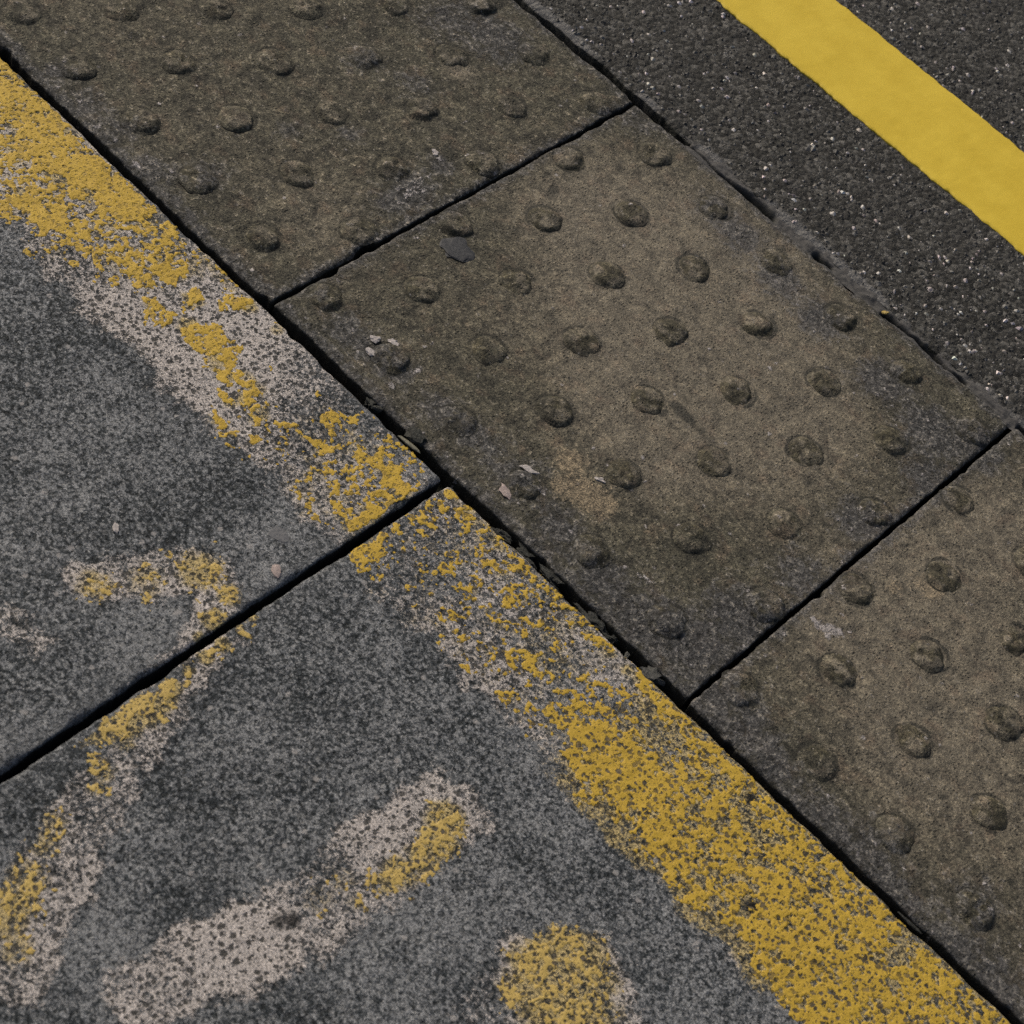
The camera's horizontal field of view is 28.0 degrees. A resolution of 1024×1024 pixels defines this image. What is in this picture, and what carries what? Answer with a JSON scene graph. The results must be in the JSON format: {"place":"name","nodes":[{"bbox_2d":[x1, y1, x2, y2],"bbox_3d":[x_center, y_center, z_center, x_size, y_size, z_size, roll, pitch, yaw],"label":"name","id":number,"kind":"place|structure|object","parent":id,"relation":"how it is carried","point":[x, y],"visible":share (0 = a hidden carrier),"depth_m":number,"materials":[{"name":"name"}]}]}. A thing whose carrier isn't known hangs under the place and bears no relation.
{"place":"outdoors","nodes":[
{"label":"outdoors","id":0,"kind":"place"},
{"bbox_2d":[0,58,439,783],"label":"coping slab","id":1,"kind":"structure","parent":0,"point":[186,414],"depth_m":1.33,"materials":[{"name":"concrete"}]},
{"bbox_2d":[112,522,118,532],"bbox_3d":[-0.246,0.010,1.276,0.007,0.001,0.006,44,52,15],"label":"stone chip","id":2,"kind":"object","parent":1,"relation":"on","point":[115,526],"visible":1,"depth_m":1.28,"materials":[{"name":"white stone"}]},
{"bbox_2d":[271,564,280,577],"bbox_3d":[-0.148,0.037,1.291,0.010,0.002,0.008,44,52,15],"label":"stone chip","id":3,"kind":"object","parent":1,"relation":"on","point":[276,570],"visible":1,"depth_m":1.29,"materials":[{"name":"beige stone"}]},
{"bbox_2d":[268,526,288,542],"bbox_3d":[-0.148,0.015,1.308,0.015,0.001,0.012,44,52,15],"label":"slate flake","id":4,"kind":"object","parent":1,"relation":"on","point":[278,534],"visible":1,"depth_m":1.31,"materials":[{"name":"grey stone"}]},
{"bbox_2d":[0,0,631,314],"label":"tactile slab","id":5,"kind":"structure","parent":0,"point":[267,155],"depth_m":1.54,"materials":[{"name":"concrete"}]},
{"bbox_2d":[432,149,438,155],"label":"stone chip","id":6,"kind":"object","parent":5,"relation":"on","point":[435,152],"visible":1,"depth_m":1.56,"materials":[{"name":"grey stone"}]},
{"bbox_2d":[0,487,1009,1023],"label":"coping slab","id":7,"kind":"structure","parent":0,"point":[446,757],"depth_m":1.22,"materials":[{"name":"concrete"}]},
{"bbox_2d":[271,106,1007,709],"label":"tactile slab","id":8,"kind":"structure","parent":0,"point":[757,420],"depth_m":1.47,"materials":[{"name":"concrete"}]},
{"bbox_2d":[365,347,374,356],"bbox_3d":[-0.096,-0.110,1.422,0.012,0.002,0.007,44,52,15],"label":"stone chip","id":9,"kind":"object","parent":8,"relation":"on","point":[369,351],"visible":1,"depth_m":1.42,"materials":[{"name":"grey stone"}]},
{"bbox_2d":[364,397,382,413],"bbox_3d":[-0.095,-0.072,1.400,0.015,0.006,0.012,44,52,15],"label":"stone fragment","id":10,"kind":"object","parent":8,"relation":"on","point":[370,406],"visible":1,"depth_m":1.40,"materials":[{"name":"grey stone"}]},
{"bbox_2d":[370,335,380,342],"bbox_3d":[-0.095,-0.121,1.431,0.008,0.002,0.008,44,52,15],"label":"stone chip","id":11,"kind":"object","parent":8,"relation":"on","point":[375,339],"visible":1,"depth_m":1.43,"materials":[{"name":"grey stone"}]},
{"bbox_2d":[388,338,398,345],"bbox_3d":[-0.082,-0.118,1.433,0.010,0.002,0.006,44,52,15],"label":"stone chip","id":12,"kind":"object","parent":8,"relation":"on","point":[393,341],"visible":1,"depth_m":1.43,"materials":[{"name":"grey stone"}]},
{"bbox_2d":[404,426,427,447],"bbox_3d":[-0.064,-0.050,1.389,0.017,0.005,0.011,44,52,15],"label":"mortar lump","id":13,"kind":"object","parent":8,"relation":"on","point":[413,434],"visible":1,"depth_m":1.39,"materials":[{"name":"grey concrete"}]},
{"bbox_2d":[440,237,474,261],"bbox_3d":[-0.040,-0.193,1.506,0.029,0.002,0.025,44,52,15],"label":"chewing gum","id":14,"kind":"object","parent":8,"relation":"on","point":[458,248],"visible":1,"depth_m":1.50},
{"bbox_2d":[499,483,510,499],"bbox_3d":[-0.004,-0.014,1.380,0.013,0.002,0.008,44,52,15],"label":"stone chip","id":15,"kind":"object","parent":8,"relation":"on","point":[504,490],"visible":1,"depth_m":1.38,"materials":[{"name":"grey stone"}]},
{"bbox_2d":[519,465,539,473],"bbox_3d":[0.012,-0.029,1.398,0.014,0.002,0.008,44,52,15],"label":"stone chip","id":16,"kind":"object","parent":8,"relation":"on","point":[528,468],"visible":1,"depth_m":1.40,"materials":[{"name":"grey stone"}]},
{"bbox_2d":[594,477,605,482],"bbox_3d":[0.061,-0.022,1.410,0.008,0.002,0.005,44,52,15],"label":"stone chip","id":17,"kind":"object","parent":8,"relation":"on","point":[600,479],"visible":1,"depth_m":1.41,"materials":[{"name":"grey stone"}]},
{"bbox_2d":[514,0,1023,442],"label":"asphalt","id":18,"kind":"structure","parent":0,"point":[937,268],"depth_m":1.69,"materials":[{"name":"black asphalt"}]},
{"bbox_2d":[685,136,1023,434],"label":"mortar joint","id":19,"kind":"object","parent":18,"relation":"on","point":[769,212],"visible":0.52,"depth_m":1.61,"materials":[{"name":"grey concrete"}]},
{"bbox_2d":[717,0,1023,255],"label":"painted line","id":20,"kind":"object","parent":18,"relation":"on","point":[934,130],"visible":1,"depth_m":1.76,"materials":[{"name":"yellow paint"}]},
{"bbox_2d":[684,429,1023,1023],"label":"tactile slab","id":21,"kind":"structure","parent":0,"point":[862,720],"depth_m":1.35,"materials":[{"name":"concrete"}]},
{"bbox_2d":[898,912,921,933],"bbox_3d":[0.245,0.253,1.267,0.020,0.002,0.002,44,52,15],"label":"dry stalk","id":22,"kind":"object","parent":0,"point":[912,925],"visible":1,"depth_m":1.27,"materials":[{"name":"grey plant"}]},
{"label":"ground","id":23,"kind":"structure","parent":0,"visible":0},
{"bbox_2d":[436,483,685,711],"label":"joint dirt","id":24,"kind":"structure","parent":23,"relation":"on","point":[440,487],"depth_m":1.39,"materials":[{"name":"black soil"}]},
{"bbox_2d":[398,436,419,452],"bbox_3d":[-0.069,-0.046,1.384,0.020,0.002,0.004,44,52,15],"label":"dry stalk","id":25,"kind":"object","parent":24,"relation":"on","point":[408,443],"visible":1,"depth_m":1.38,"materials":[{"name":"beige plant"}]},
{"bbox_2d":[491,527,512,545],"bbox_3d":[-0.006,0.016,1.366,0.018,0.005,0.007,44,52,15],"label":"stone fragment","id":26,"kind":"object","parent":24,"relation":"on","point":[505,536],"visible":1,"depth_m":1.36,"materials":[{"name":"grey stone"}]},
{"bbox_2d":[516,540,536,569],"bbox_3d":[0.009,0.029,1.361,0.024,0.005,0.013,44,52,15],"label":"stone fragment","id":27,"kind":"object","parent":24,"relation":"on","point":[525,553],"visible":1,"depth_m":1.36,"materials":[{"name":"grey stone"}]},
{"bbox_2d":[539,564,564,593],"bbox_3d":[0.025,0.044,1.354,0.025,0.005,0.009,44,52,15],"label":"stone fragment","id":28,"kind":"object","parent":24,"relation":"on","point":[551,578],"visible":1,"depth_m":1.35,"materials":[{"name":"grey stone"}]},
{"bbox_2d":[573,603,609,635],"bbox_3d":[0.052,0.070,1.343,0.034,0.006,0.012,44,52,15],"label":"stone fragment","id":29,"kind":"object","parent":24,"relation":"on","point":[592,618],"visible":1,"depth_m":1.34,"materials":[{"name":"grey stone"}]},
{"bbox_2d":[601,633,617,644],"bbox_3d":[0.064,0.082,1.339,0.012,0.005,0.010,44,52,15],"label":"stone fragment","id":30,"kind":"object","parent":24,"relation":"on","point":[612,639],"visible":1,"depth_m":1.34,"materials":[{"name":"grey stone"}]},
{"bbox_2d":[624,651,629,658],"bbox_3d":[0.074,0.094,1.331,0.006,0.003,0.008,44,52,15],"label":"stone fragment","id":31,"kind":"object","parent":24,"relation":"on","point":[627,654],"visible":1,"depth_m":1.33,"materials":[{"name":"grey stone"}]},
{"bbox_2d":[639,666,664,685],"bbox_3d":[0.089,0.106,1.327,0.019,0.006,0.015,-3,55,-22],"label":"stone fragment","id":32,"kind":"object","parent":24,"relation":"on","point":[652,674],"visible":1,"depth_m":1.32,"materials":[{"name":"grey stone"}]}
]}

